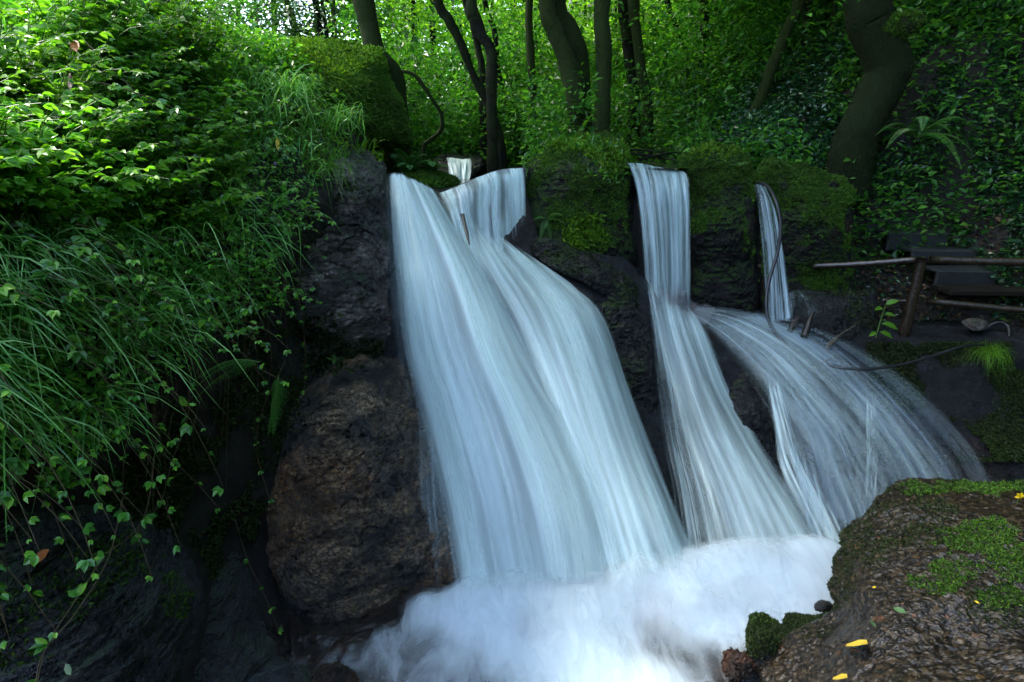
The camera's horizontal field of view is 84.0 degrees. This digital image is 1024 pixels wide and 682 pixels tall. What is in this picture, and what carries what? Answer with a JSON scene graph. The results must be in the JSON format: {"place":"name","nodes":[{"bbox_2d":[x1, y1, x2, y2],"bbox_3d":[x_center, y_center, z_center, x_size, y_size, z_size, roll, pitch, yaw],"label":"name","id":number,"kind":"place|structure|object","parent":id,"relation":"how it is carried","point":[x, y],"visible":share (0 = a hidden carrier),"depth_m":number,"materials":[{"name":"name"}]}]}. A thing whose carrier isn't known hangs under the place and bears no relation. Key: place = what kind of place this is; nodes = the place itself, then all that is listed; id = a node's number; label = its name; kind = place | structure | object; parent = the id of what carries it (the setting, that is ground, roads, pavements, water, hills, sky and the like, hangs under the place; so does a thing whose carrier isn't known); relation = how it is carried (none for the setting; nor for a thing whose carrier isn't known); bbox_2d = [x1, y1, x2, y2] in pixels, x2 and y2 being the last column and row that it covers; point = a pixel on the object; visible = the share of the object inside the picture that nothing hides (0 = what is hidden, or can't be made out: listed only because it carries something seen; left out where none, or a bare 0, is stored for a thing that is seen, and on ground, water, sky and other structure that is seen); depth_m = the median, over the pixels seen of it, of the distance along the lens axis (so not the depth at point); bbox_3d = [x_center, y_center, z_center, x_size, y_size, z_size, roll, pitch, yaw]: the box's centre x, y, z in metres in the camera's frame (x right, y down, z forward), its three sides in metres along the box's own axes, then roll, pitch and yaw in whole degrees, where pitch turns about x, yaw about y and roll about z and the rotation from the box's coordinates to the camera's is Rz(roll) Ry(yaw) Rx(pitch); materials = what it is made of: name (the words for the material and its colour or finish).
{"place":"outdoors","nodes":[
{"label":"outdoors","id":0,"kind":"place"},
{"bbox_2d":[0,15,363,681],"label":"bank","id":1,"kind":"structure","parent":0,"point":[200,508],"depth_m":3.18,"materials":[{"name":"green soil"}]},
{"bbox_2d":[0,409,126,513],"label":"grass tuft","id":2,"kind":"object","parent":1,"relation":"on","point":[44,444],"visible":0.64,"depth_m":2.04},
{"bbox_2d":[0,221,132,307],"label":"grass tuft","id":3,"kind":"object","parent":1,"relation":"on","point":[23,261],"visible":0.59,"depth_m":1.99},
{"bbox_2d":[115,347,133,521],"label":"vine","id":4,"kind":"object","parent":1,"relation":"hanging from","point":[127,413],"visible":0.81,"depth_m":2.39,"materials":[{"name":"green plant"}]},
{"bbox_2d":[86,219,198,287],"bbox_3d":[-1.634,-0.380,2.512,0.521,0.314,0.441,-14,23,-35],"label":"grass tuft","id":5,"kind":"object","parent":1,"relation":"on","point":[128,243],"visible":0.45,"depth_m":2.48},
{"bbox_2d":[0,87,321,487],"bbox_3d":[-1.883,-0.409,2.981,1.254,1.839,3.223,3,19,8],"label":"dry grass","id":6,"kind":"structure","parent":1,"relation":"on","point":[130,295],"depth_m":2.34,"materials":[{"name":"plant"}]},
{"bbox_2d":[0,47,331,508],"bbox_3d":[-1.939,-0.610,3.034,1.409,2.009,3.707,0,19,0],"label":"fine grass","id":7,"kind":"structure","parent":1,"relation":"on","point":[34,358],"depth_m":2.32,"materials":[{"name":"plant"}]},
{"bbox_2d":[0,47,348,499],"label":"ground cover","id":8,"kind":"object","parent":1,"relation":"on","point":[49,362],"visible":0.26,"depth_m":2.38,"materials":[{"name":"green plant"}]},
{"bbox_2d":[0,0,350,138],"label":"bank top leaves","id":9,"kind":"object","parent":1,"relation":"on","point":[13,19],"visible":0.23,"depth_m":4.46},
{"bbox_2d":[141,200,250,279],"bbox_3d":[-1.563,-0.483,2.848,0.528,0.426,0.556,0,19,0],"label":"grass tuft","id":10,"kind":"object","parent":1,"relation":"on","point":[189,232],"visible":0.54,"depth_m":2.82,"materials":[{"name":"plant"}]},
{"bbox_2d":[0,0,282,245],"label":"young bramble","id":11,"kind":"object","parent":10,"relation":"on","point":[25,143],"depth_m":2.64,"materials":[{"name":"plant"}]},
{"bbox_2d":[100,82,179,114],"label":"vine","id":12,"kind":"object","parent":11,"relation":"attached to","point":[159,102],"visible":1,"depth_m":2.51,"materials":[{"name":"green plant"}]},
{"bbox_2d":[82,39,215,121],"bbox_3d":[-1.737,-1.241,2.703,0.525,0.366,0.260,-6,20,-17],"label":"vine","id":13,"kind":"object","parent":11,"relation":"attached to","point":[120,73],"visible":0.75,"depth_m":2.65,"materials":[{"name":"green plant"}]},
{"bbox_2d":[106,280,315,578],"bbox_3d":[-1.498,0.606,3.400,0.335,1.906,2.130,2,19,7],"label":"hollow moss","id":14,"kind":"object","parent":1,"relation":"on","point":[136,486],"visible":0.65,"depth_m":3.07,"materials":[{"name":"plant"}]},
{"bbox_2d":[193,359,259,401],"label":"fern","id":15,"kind":"object","parent":14,"relation":"on","point":[242,363],"visible":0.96,"depth_m":2.74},
{"bbox_2d":[146,217,302,527],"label":"hanging roots","id":16,"kind":"object","parent":1,"relation":"hanging from","point":[154,410],"visible":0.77,"depth_m":2.92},
{"bbox_2d":[193,255,261,288],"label":"grass tuft","id":17,"kind":"object","parent":1,"relation":"on","point":[214,269],"visible":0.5,"depth_m":3.04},
{"bbox_2d":[131,47,384,189],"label":"grass","id":18,"kind":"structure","parent":1,"relation":"on","point":[283,132],"depth_m":4.02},
{"bbox_2d":[254,361,285,503],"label":"vine","id":19,"kind":"object","parent":1,"relation":"hanging from","point":[260,472],"visible":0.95,"depth_m":3.18,"materials":[{"name":"green plant"}]},
{"bbox_2d":[250,64,367,137],"bbox_3d":[-1.598,-1.712,4.284,0.979,0.709,0.928,0,19,0],"label":"grass tuft","id":20,"kind":"object","parent":1,"relation":"on","point":[291,90],"visible":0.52,"depth_m":4.20,"materials":[{"name":"plant"}]},
{"bbox_2d":[247,34,414,151],"bbox_3d":[-1.963,-2.465,5.672,1.890,1.139,2.267,-6,20,-17],"label":"boulder","id":21,"kind":"object","parent":1,"relation":"on","point":[361,69],"visible":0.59,"depth_m":5.14,"materials":[{"name":"plant"}]},
{"bbox_2d":[300,154,376,202],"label":"grass tuft","id":22,"kind":"object","parent":1,"relation":"on","point":[337,169],"visible":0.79,"depth_m":4.13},
{"bbox_2d":[289,147,393,370],"bbox_3d":[-1.467,-0.634,4.747,1.209,1.884,1.748,-6,20,-16],"label":"rock slab","id":23,"kind":"object","parent":1,"relation":"on","point":[351,316],"visible":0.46,"depth_m":4.26,"materials":[{"name":"stone"}]},
{"bbox_2d":[309,88,385,145],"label":"grass tuft","id":24,"kind":"object","parent":1,"relation":"on","point":[338,114],"visible":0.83,"depth_m":4.55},
{"bbox_2d":[235,520,283,634],"bbox_3d":[-1.421,1.314,3.156,0.397,0.552,0.056,15,24,36],"label":"vine","id":25,"kind":"object","parent":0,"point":[246,561],"visible":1,"depth_m":3.16,"materials":[{"name":"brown plant"}]},
{"bbox_2d":[249,656,311,681],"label":"rock","id":26,"kind":"object","parent":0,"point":[280,669],"visible":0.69,"depth_m":2.92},
{"bbox_2d":[203,0,521,97],"label":"sky","id":27,"kind":"structure","parent":0,"point":[287,22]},
{"bbox_2d":[447,158,470,178],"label":"waterfall","id":28,"kind":"structure","parent":0,"point":[460,168],"depth_m":7.73,"materials":[{"name":"liquid"}]},
{"bbox_2d":[69,0,1023,324],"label":"ground","id":29,"kind":"structure","parent":0,"point":[909,98],"depth_m":6.62,"materials":[{"name":"green soil"}]},
{"bbox_2d":[200,0,437,127],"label":"tree","id":30,"kind":"object","parent":29,"relation":"on","point":[310,23],"visible":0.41,"depth_m":8.31,"materials":[{"name":"green plant"}]},
{"bbox_2d":[145,0,592,125],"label":"woodland","id":31,"kind":"object","parent":29,"relation":"on","point":[421,36],"visible":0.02,"depth_m":17.33,"materials":[{"name":"green plant"}]},
{"bbox_2d":[319,0,443,166],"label":"tree","id":32,"kind":"object","parent":29,"relation":"on","point":[350,12],"visible":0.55,"depth_m":6.84,"materials":[{"name":"green plant"}]},
{"bbox_2d":[352,0,411,173],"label":"tree","id":33,"kind":"object","parent":29,"relation":"on","point":[365,12],"visible":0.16,"depth_m":6.21,"materials":[{"name":"brown plant"}]},
{"bbox_2d":[300,0,520,145],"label":"tree","id":34,"kind":"object","parent":29,"relation":"on","point":[408,5],"visible":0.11,"depth_m":11.07,"materials":[{"name":"green plant"}]},
{"bbox_2d":[395,0,456,112],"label":"tree","id":35,"kind":"object","parent":29,"relation":"on","point":[432,31],"visible":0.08,"depth_m":11.99,"materials":[{"name":"green plant"}]},
{"bbox_2d":[382,28,477,145],"bbox_3d":[-2.085,-4.110,10.195,3.269,2.553,3.239,0,19,0],"label":"tree","id":36,"kind":"object","parent":29,"relation":"on","point":[426,65],"visible":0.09,"depth_m":9.69,"materials":[{"name":"green plant"}]},
{"bbox_2d":[347,0,518,165],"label":"tree","id":37,"kind":"object","parent":29,"relation":"on","point":[493,30],"visible":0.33,"depth_m":8.93,"materials":[{"name":"brown plant"}]},
{"bbox_2d":[407,69,477,150],"bbox_3d":[-1.301,-3.499,9.857,2.859,2.127,2.787,-12,22,-30],"label":"tree","id":38,"kind":"object","parent":29,"relation":"on","point":[442,104],"visible":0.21,"depth_m":9.49,"materials":[{"name":"green plant"}]},
{"bbox_2d":[63,0,843,166],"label":"shrubs","id":39,"kind":"object","parent":29,"relation":"on","point":[694,6],"visible":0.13,"depth_m":8.77,"materials":[{"name":"green plant"}]},
{"bbox_2d":[354,0,562,133],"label":"tree","id":40,"kind":"object","parent":29,"relation":"on","point":[455,57],"visible":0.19,"depth_m":10.89,"materials":[{"name":"green plant"}]},
{"bbox_2d":[433,153,486,177],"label":"rock","id":41,"kind":"object","parent":29,"relation":"on","point":[478,163],"visible":0.46,"depth_m":8.11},
{"bbox_2d":[432,0,506,169],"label":"tree","id":42,"kind":"object","parent":29,"relation":"on","point":[445,15],"visible":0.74,"depth_m":7.75,"materials":[{"name":"brown plant"}]},
{"bbox_2d":[462,0,486,168],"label":"tree","id":43,"kind":"object","parent":29,"relation":"on","point":[480,61],"visible":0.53,"depth_m":8.17,"materials":[{"name":"brown plant"}]},
{"bbox_2d":[465,0,498,172],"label":"tree","id":44,"kind":"object","parent":29,"relation":"on","point":[473,15],"visible":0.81,"depth_m":6.53,"materials":[{"name":"brown plant"}]},
{"bbox_2d":[382,0,619,101],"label":"tree","id":45,"kind":"object","parent":29,"relation":"on","point":[500,26],"visible":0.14,"depth_m":12.12,"materials":[{"name":"green plant"}]},
{"bbox_2d":[444,85,564,167],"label":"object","id":46,"kind":"object","parent":29,"relation":"on","point":[502,111],"visible":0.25,"depth_m":8.62,"materials":[{"name":"green plant"}]},
{"bbox_2d":[21,0,1023,274],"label":"undergrowth","id":47,"kind":"object","parent":29,"relation":"on","point":[547,134],"visible":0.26,"depth_m":6.78,"materials":[{"name":"green plant"}]},
{"bbox_2d":[875,115,974,167],"bbox_3d":[4.553,-2.138,6.088,1.325,0.513,1.105,0,19,0],"label":"fern","id":48,"kind":"object","parent":47,"relation":"on","point":[937,125],"visible":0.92,"depth_m":6.14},
{"bbox_2d":[418,21,627,131],"bbox_3d":[0.518,-4.577,10.962,4.670,3.059,4.053,0,19,0],"label":"tree","id":49,"kind":"object","parent":29,"relation":"on","point":[520,42],"visible":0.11,"depth_m":10.39,"materials":[{"name":"green plant"}]},
{"bbox_2d":[525,0,536,164],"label":"tree","id":50,"kind":"object","parent":29,"relation":"on","point":[530,51],"visible":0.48,"depth_m":7.87,"materials":[{"name":"brown plant"}]},
{"bbox_2d":[455,0,611,131],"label":"tree","id":51,"kind":"object","parent":29,"relation":"on","point":[603,42],"visible":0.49,"depth_m":6.28,"materials":[{"name":"brown plant"}]},
{"bbox_2d":[556,0,592,132],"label":"tree","id":52,"kind":"object","parent":29,"relation":"on","point":[573,32],"visible":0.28,"depth_m":6.60,"materials":[{"name":"brown plant"}]},
{"bbox_2d":[468,0,687,96],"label":"tree","id":53,"kind":"object","parent":29,"relation":"on","point":[583,18],"visible":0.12,"depth_m":11.07,"materials":[{"name":"green plant"}]},
{"bbox_2d":[505,0,712,130],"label":"tree","id":54,"kind":"object","parent":29,"relation":"on","point":[612,33],"visible":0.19,"depth_m":10.69,"materials":[{"name":"green plant"}]},
{"bbox_2d":[538,0,710,90],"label":"tree","id":55,"kind":"object","parent":29,"relation":"on","point":[640,18],"visible":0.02,"depth_m":11.56,"materials":[{"name":"green plant"}]},
{"bbox_2d":[436,0,934,161],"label":"tree","id":56,"kind":"object","parent":29,"relation":"on","point":[628,51],"visible":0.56,"depth_m":8.43,"materials":[{"name":"brown plant"}]},
{"bbox_2d":[697,0,708,76],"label":"tree","id":57,"kind":"object","parent":29,"relation":"on","point":[706,16],"visible":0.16,"depth_m":9.74,"materials":[{"name":"brown plant"}]},
{"bbox_2d":[643,0,789,58],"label":"tree","id":58,"kind":"object","parent":29,"relation":"on","point":[736,8],"visible":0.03,"depth_m":10.27,"materials":[{"name":"green plant"}]},
{"bbox_2d":[648,0,805,117],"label":"tree","id":59,"kind":"object","parent":29,"relation":"on","point":[771,68],"visible":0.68,"depth_m":7.54,"materials":[{"name":"brown plant"}]},
{"bbox_2d":[542,0,925,205],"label":"tree","id":60,"kind":"object","parent":29,"relation":"on","point":[878,33],"visible":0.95,"depth_m":6.24,"materials":[{"name":"brown plant"}]},
{"bbox_2d":[646,0,837,64],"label":"tree","id":61,"kind":"object","parent":29,"relation":"on","point":[833,7],"visible":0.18,"depth_m":7.95,"materials":[{"name":"brown plant"}]},
{"bbox_2d":[577,0,916,161],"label":"tree","id":62,"kind":"object","parent":29,"relation":"on","point":[636,32],"visible":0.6,"depth_m":8.11,"materials":[{"name":"brown plant"}]},
{"bbox_2d":[538,0,1003,135],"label":"tree","id":63,"kind":"object","parent":29,"relation":"on","point":[552,23],"visible":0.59,"depth_m":6.42,"materials":[{"name":"brown plant"}]},
{"bbox_2d":[793,0,812,58],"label":"tree","id":64,"kind":"object","parent":29,"relation":"on","point":[806,17],"visible":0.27,"depth_m":8.11,"materials":[{"name":"brown plant"}]},
{"bbox_2d":[610,0,1023,321],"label":"ivy","id":65,"kind":"object","parent":29,"relation":"on","point":[784,104],"visible":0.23,"depth_m":6.86,"materials":[{"name":"green plant"}]},
{"bbox_2d":[755,180,1023,324],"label":"leaf litter","id":66,"kind":"object","parent":29,"relation":"on","point":[926,277],"visible":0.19,"depth_m":6.15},
{"bbox_2d":[758,181,1023,323],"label":"plants","id":67,"kind":"object","parent":29,"relation":"on","point":[907,277],"visible":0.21,"depth_m":6.19,"materials":[{"name":"green plant"}]},
{"bbox_2d":[268,529,838,681],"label":"pool water","id":68,"kind":"structure","parent":0,"point":[385,642],"depth_m":3.12,"materials":[{"name":"white liquid"}]},
{"bbox_2d":[411,536,836,681],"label":"foam","id":69,"kind":"object","parent":68,"relation":"on","point":[583,628],"visible":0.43,"depth_m":3.24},
{"bbox_2d":[720,647,756,681],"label":"rock","id":70,"kind":"object","parent":68,"relation":"in","point":[737,665],"visible":0.98,"depth_m":2.78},
{"bbox_2d":[744,611,781,670],"bbox_3d":[1.325,1.538,2.932,0.250,0.388,0.475,8,20,22],"label":"rock","id":71,"kind":"object","parent":68,"relation":"in","point":[763,636],"visible":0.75,"depth_m":2.78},
{"bbox_2d":[630,162,678,167],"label":"channel water","id":72,"kind":"structure","parent":0,"point":[661,165],"depth_m":6.20,"materials":[{"name":"grey liquid"}]},
{"bbox_2d":[378,173,1023,534],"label":"rock bed","id":73,"kind":"object","parent":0,"point":[850,478],"visible":0.25,"depth_m":4.96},
{"bbox_2d":[399,166,460,188],"bbox_3d":[-0.788,-1.604,5.575,0.610,0.234,0.945,0,19,0],"label":"rock","id":74,"kind":"object","parent":73,"relation":"on","point":[425,176],"visible":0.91,"depth_m":5.34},
{"bbox_2d":[386,149,432,169],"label":"fern","id":75,"kind":"object","parent":74,"relation":"on","point":[403,162],"visible":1,"depth_m":5.29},
{"bbox_2d":[417,158,448,169],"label":"fern","id":76,"kind":"object","parent":74,"relation":"on","point":[434,165],"visible":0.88,"depth_m":5.39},
{"bbox_2d":[445,167,525,198],"bbox_3d":[-0.274,-1.399,5.498,1.280,0.530,0.669,-11,22,-29],"label":"rock lip","id":77,"kind":"object","parent":73,"relation":"on","point":[472,183],"visible":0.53,"depth_m":5.32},
{"bbox_2d":[391,168,692,585],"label":"waterfall","id":78,"kind":"structure","parent":73,"relation":"on","point":[555,480],"depth_m":3.87,"materials":[{"name":"white liquid"}]},
{"bbox_2d":[526,129,637,265],"bbox_3d":[0.783,-1.164,6.068,1.364,2.065,1.726,0,19,0],"label":"mossy rock","id":79,"kind":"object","parent":73,"relation":"on","point":[581,181],"depth_m":5.42,"materials":[{"name":"stone"}]},
{"bbox_2d":[529,237,640,308],"bbox_3d":[0.717,-0.555,5.470,1.124,0.925,1.119,0,19,0],"label":"rock","id":80,"kind":"object","parent":73,"relation":"on","point":[602,279],"visible":0.91,"depth_m":5.07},
{"bbox_2d":[600,296,659,419],"bbox_3d":[1.087,0.287,5.010,0.646,1.304,1.330,0,19,0],"label":"rock","id":81,"kind":"object","parent":73,"relation":"on","point":[629,337],"visible":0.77,"depth_m":4.83,"materials":[{"name":"stone"}]},
{"bbox_2d":[677,139,759,312],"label":"dam pier","id":82,"kind":"structure","parent":73,"relation":"on","point":[723,189],"depth_m":5.57,"materials":[{"name":"stone"}]},
{"bbox_2d":[628,163,840,550],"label":"waterfall","id":83,"kind":"structure","parent":73,"relation":"on","point":[756,501],"depth_m":4.54,"materials":[{"name":"liquid"}]},
{"bbox_2d":[756,181,788,348],"bbox_3d":[2.421,-0.748,5.355,0.154,1.407,0.992,0,19,0],"label":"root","id":84,"kind":"object","parent":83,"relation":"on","point":[771,326],"visible":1,"depth_m":5.26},
{"bbox_2d":[800,311,814,338],"bbox_3d":[2.728,-0.148,5.246,0.068,0.239,0.216,14,23,35],"label":"stick","id":85,"kind":"object","parent":83,"relation":"on","point":[805,332],"visible":1,"depth_m":5.22,"materials":[{"name":"brown wood"}]},
{"bbox_2d":[827,343,984,370],"bbox_3d":[3.559,0.131,5.033,1.541,0.181,0.189,-3,19,-7],"label":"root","id":86,"kind":"object","parent":83,"relation":"on","point":[904,363],"visible":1,"depth_m":4.96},
{"bbox_2d":[726,372,775,457],"bbox_3d":[2.120,0.650,5.004,0.462,0.728,1.075,9,21,24],"label":"rock","id":87,"kind":"object","parent":73,"relation":"on","point":[749,395],"visible":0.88,"depth_m":4.71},
{"bbox_2d":[760,185,790,320],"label":"waterfall","id":88,"kind":"structure","parent":73,"relation":"on","point":[770,246],"depth_m":5.45,"materials":[{"name":"liquid"}]},
{"bbox_2d":[753,155,856,316],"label":"dam pier","id":89,"kind":"structure","parent":73,"relation":"on","point":[816,203],"depth_m":5.62,"materials":[{"name":"stone"}]},
{"bbox_2d":[787,289,878,341],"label":"stone block","id":90,"kind":"structure","parent":73,"relation":"on","point":[837,310],"depth_m":5.47,"materials":[{"name":"stone"}]},
{"bbox_2d":[813,256,1023,337],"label":"railing","id":91,"kind":"object","parent":73,"relation":"on","point":[910,301],"visible":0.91,"depth_m":5.20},
{"bbox_2d":[863,340,1023,462],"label":"ledge moss","id":92,"kind":"object","parent":73,"relation":"on","point":[990,432],"visible":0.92,"depth_m":5.18,"materials":[{"name":"plant"}]},
{"bbox_2d":[869,299,897,338],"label":"seedling","id":93,"kind":"object","parent":92,"relation":"on","point":[888,323],"visible":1,"depth_m":5.21,"materials":[{"name":"green plant"}]},
{"bbox_2d":[865,218,1023,295],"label":"steps","id":94,"kind":"structure","parent":73,"relation":"on","point":[957,280],"depth_m":6.05,"materials":[{"name":"stone"}]},
{"bbox_2d":[961,318,987,330],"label":"stone","id":95,"kind":"object","parent":73,"relation":"on","point":[974,324],"visible":1,"depth_m":5.41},
{"bbox_2d":[955,338,1021,384],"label":"grass tuft","id":96,"kind":"object","parent":73,"relation":"on","point":[990,351],"visible":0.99,"depth_m":5.09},
{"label":"stream bed","id":97,"kind":"structure","parent":0,"visible":0},
{"bbox_2d":[0,504,204,681],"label":"rock","id":98,"kind":"object","parent":97,"relation":"on","point":[127,623],"visible":0.89,"depth_m":2.23,"materials":[{"name":"stone"}]},
{"bbox_2d":[26,439,157,681],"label":"vine","id":99,"kind":"object","parent":98,"relation":"on","point":[40,644],"visible":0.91,"depth_m":2.10,"materials":[{"name":"green plant"}]},
{"bbox_2d":[36,500,122,681],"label":"vine","id":100,"kind":"object","parent":99,"relation":"attached to","point":[86,596],"visible":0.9,"depth_m":2.10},
{"bbox_2d":[131,357,195,544],"bbox_3d":[-1.570,0.471,2.556,0.071,0.667,0.526,4,19,11],"label":"vine","id":101,"kind":"object","parent":98,"relation":"on","point":[159,504],"visible":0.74,"depth_m":2.62,"materials":[{"name":"green plant"}]},
{"bbox_2d":[0,24,335,649],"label":"bramble","id":102,"kind":"object","parent":98,"relation":"on","point":[32,558],"depth_m":2.27,"materials":[{"name":"plant"}]},
{"bbox_2d":[193,549,276,681],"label":"rock","id":103,"kind":"object","parent":97,"relation":"on","point":[238,644],"visible":0.5,"depth_m":2.97,"materials":[{"name":"stone"}]},
{"bbox_2d":[311,661,359,681],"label":"rock","id":104,"kind":"object","parent":97,"relation":"on","point":[334,671],"visible":0.96,"depth_m":2.88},
{"bbox_2d":[266,354,461,623],"bbox_3d":[-1.043,1.125,4.259,1.622,1.989,2.099,-8,21,-23],"label":"boulder","id":105,"kind":"object","parent":97,"relation":"on","point":[359,520],"visible":0.77,"depth_m":3.47,"materials":[{"name":"stone"}]},
{"bbox_2d":[268,375,286,434],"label":"fern","id":106,"kind":"object","parent":105,"relation":"on","point":[276,393],"visible":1,"depth_m":2.98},
{"bbox_2d":[757,477,1023,681],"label":"rock shelf","id":107,"kind":"object","parent":97,"relation":"on","point":[934,558],"visible":1,"depth_m":2.46,"materials":[{"name":"stone"}]},
{"bbox_2d":[780,611,828,639],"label":"rock","id":108,"kind":"object","parent":107,"relation":"on","point":[792,621],"visible":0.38,"depth_m":2.84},
{"bbox_2d":[814,599,832,612],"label":"rock","id":109,"kind":"object","parent":107,"relation":"on","point":[822,606],"visible":0.94,"depth_m":2.97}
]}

